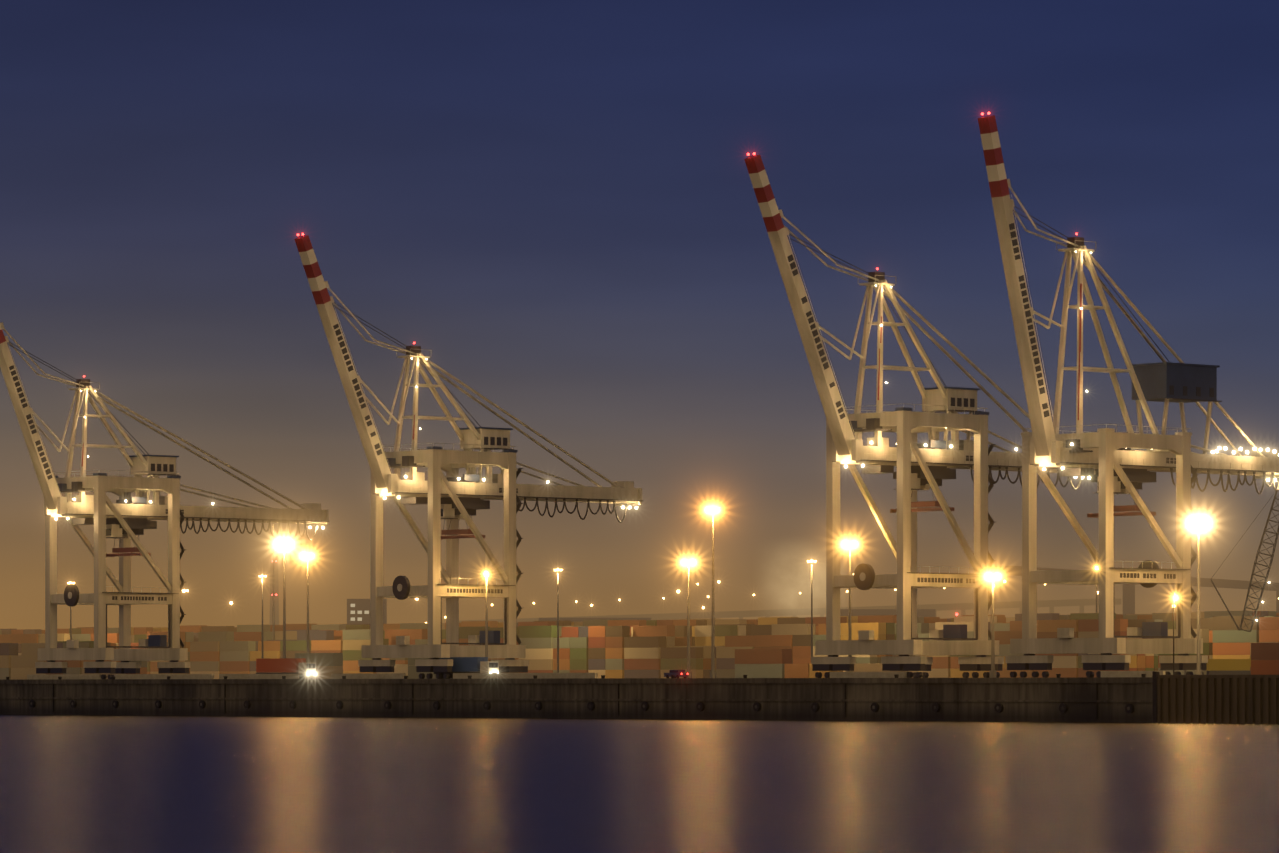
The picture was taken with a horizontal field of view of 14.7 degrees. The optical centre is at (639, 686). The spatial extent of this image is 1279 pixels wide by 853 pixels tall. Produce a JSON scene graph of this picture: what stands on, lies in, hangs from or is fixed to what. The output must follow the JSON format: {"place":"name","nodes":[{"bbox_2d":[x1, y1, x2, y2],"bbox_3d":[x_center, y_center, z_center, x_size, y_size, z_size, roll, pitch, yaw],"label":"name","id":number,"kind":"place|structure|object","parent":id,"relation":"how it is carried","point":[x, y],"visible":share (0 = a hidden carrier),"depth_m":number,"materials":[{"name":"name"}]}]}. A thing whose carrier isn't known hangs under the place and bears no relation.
{"place":"outdoors","nodes":[
{"label":"outdoors","id":0,"kind":"place"},
{"bbox_2d":[0,715,1278,852],"bbox_3d":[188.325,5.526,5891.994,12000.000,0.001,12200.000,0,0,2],"label":"water","id":1,"kind":"structure","parent":0,"point":[154,784],"depth_m":276.04,"materials":[{"name":"blue liquid"}]},
{"bbox_2d":[0,593,1278,723],"bbox_3d":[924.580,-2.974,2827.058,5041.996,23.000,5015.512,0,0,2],"label":"quay","id":2,"kind":"structure","parent":0,"point":[1156,697],"depth_m":843.64,"materials":[{"name":"black concrete"}]},
{"bbox_2d":[0,322,329,678],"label":"crane","id":3,"kind":"object","parent":2,"relation":"on","point":[122,521],"visible":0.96,"depth_m":987.79,"materials":[{"name":"paint"}]},
{"bbox_2d":[272,523,274,639],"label":"mast","id":4,"kind":"object","parent":2,"relation":"on","point":[273,634],"visible":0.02,"depth_m":1298.75,"materials":[{"name":"silver metal"}]},
{"bbox_2d":[278,541,290,657],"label":"light pole","id":5,"kind":"object","parent":2,"relation":"on","point":[284,619],"visible":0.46,"depth_m":947.63,"materials":[{"name":"silver metal"}]},
{"bbox_2d":[256,658,316,678],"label":"truck","id":6,"kind":"object","parent":2,"relation":"on","point":[301,667],"visible":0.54,"depth_m":937.99,"materials":[{"name":"red metal"}]},
{"bbox_2d":[302,553,313,652],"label":"light pole","id":7,"kind":"object","parent":2,"relation":"on","point":[307,556],"visible":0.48,"depth_m":987.57,"materials":[{"name":"silver metal"}]},
{"bbox_2d":[434,657,498,678],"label":"truck","id":8,"kind":"object","parent":2,"relation":"on","point":[472,665],"visible":0.56,"depth_m":896.09,"materials":[{"name":"blue metal"}]},
{"bbox_2d":[294,235,643,678],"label":"crane","id":9,"kind":"object","parent":2,"relation":"on","point":[451,498],"visible":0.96,"depth_m":909.91,"materials":[{"name":"paint"}]},
{"bbox_2d":[480,571,492,656],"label":"light pole","id":10,"kind":"object","parent":2,"relation":"on","point":[486,617],"visible":0.75,"depth_m":901.25,"materials":[{"name":"silver metal"}]},
{"bbox_2d":[6,671,1164,679],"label":"edge barriers","id":11,"kind":"object","parent":2,"relation":"on","point":[529,675],"visible":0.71,"depth_m":901.55,"materials":[{"name":"black"}]},
{"bbox_2d":[67,559,1185,674],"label":"yard masts","id":12,"kind":"object","parent":2,"relation":"on","point":[1184,673],"visible":0.54,"depth_m":1188.75,"materials":[{"name":"silver metal"}]},
{"bbox_2d":[55,112,1278,674],"bbox_3d":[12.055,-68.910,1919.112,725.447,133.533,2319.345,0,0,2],"label":"distant lights","id":13,"kind":"object","parent":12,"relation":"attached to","point":[1193,522],"visible":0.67,"depth_m":864.12},
{"bbox_2d":[0,611,1278,679],"bbox_3d":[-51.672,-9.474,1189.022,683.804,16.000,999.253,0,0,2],"label":"containers","id":14,"kind":"object","parent":2,"relation":"on","point":[769,647],"visible":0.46,"depth_m":1175.41,"materials":[{"name":"metal"}]},
{"bbox_2d":[664,670,687,677],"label":"car","id":15,"kind":"object","parent":2,"relation":"on","point":[677,673],"visible":0.79,"depth_m":859.73,"materials":[{"name":"grey metal"}]},
{"bbox_2d":[682,559,695,677],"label":"light pole","id":16,"kind":"object","parent":2,"relation":"on","point":[688,629],"visible":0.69,"depth_m":864.98,"materials":[{"name":"silver metal"}]},
{"bbox_2d":[706,506,719,677],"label":"light pole","id":17,"kind":"object","parent":2,"relation":"on","point":[712,673],"visible":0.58,"depth_m":854.85,"materials":[{"name":"silver metal"}]},
{"bbox_2d":[843,541,856,671],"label":"light pole","id":18,"kind":"object","parent":2,"relation":"on","point":[849,619],"visible":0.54,"depth_m":834.07,"materials":[{"name":"silver metal"}]},
{"bbox_2d":[744,155,1095,677],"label":"crane","id":19,"kind":"object","parent":2,"relation":"on","point":[921,466],"visible":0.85,"depth_m":818.82,"materials":[{"name":"paint"}]},
{"bbox_2d":[985,573,1000,677],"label":"light pole","id":20,"kind":"object","parent":2,"relation":"on","point":[992,672],"visible":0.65,"depth_m":808.31,"materials":[{"name":"silver metal"}]},
{"bbox_2d":[1092,566,1098,612],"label":"light pole","id":21,"kind":"object","parent":2,"relation":"on","point":[1093,567],"visible":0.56,"depth_m":1241.65,"materials":[{"name":"silver metal"}]},
{"bbox_2d":[978,115,1278,677],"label":"crane","id":22,"kind":"object","parent":2,"relation":"on","point":[1124,463],"visible":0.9,"depth_m":786.78,"materials":[{"name":"paint"}]},
{"bbox_2d":[1191,519,1206,674],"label":"light pole","id":23,"kind":"object","parent":2,"relation":"on","point":[1198,671],"visible":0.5,"depth_m":772.30,"materials":[{"name":"silver metal"}]},
{"bbox_2d":[1202,482,1278,674],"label":"lattice crane","id":24,"kind":"object","parent":2,"relation":"on","point":[1228,666],"visible":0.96,"depth_m":870.54,"materials":[{"name":"grey metal"}]},
{"bbox_2d":[0,0,1278,629],"label":"sky","id":25,"kind":"structure","parent":0,"point":[555,201],"materials":[{"name":"blue"}]},
{"bbox_2d":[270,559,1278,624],"bbox_3d":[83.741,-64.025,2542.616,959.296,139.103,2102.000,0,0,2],"label":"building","id":26,"kind":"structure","parent":0,"point":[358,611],"depth_m":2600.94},
{"bbox_2d":[801,565,824,590],"bbox_3d":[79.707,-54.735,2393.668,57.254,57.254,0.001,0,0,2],"label":"steam plume","id":27,"kind":"object","parent":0,"point":[818,573],"visible":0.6,"depth_m":2393.52,"materials":[{"name":"beige"}]}
]}

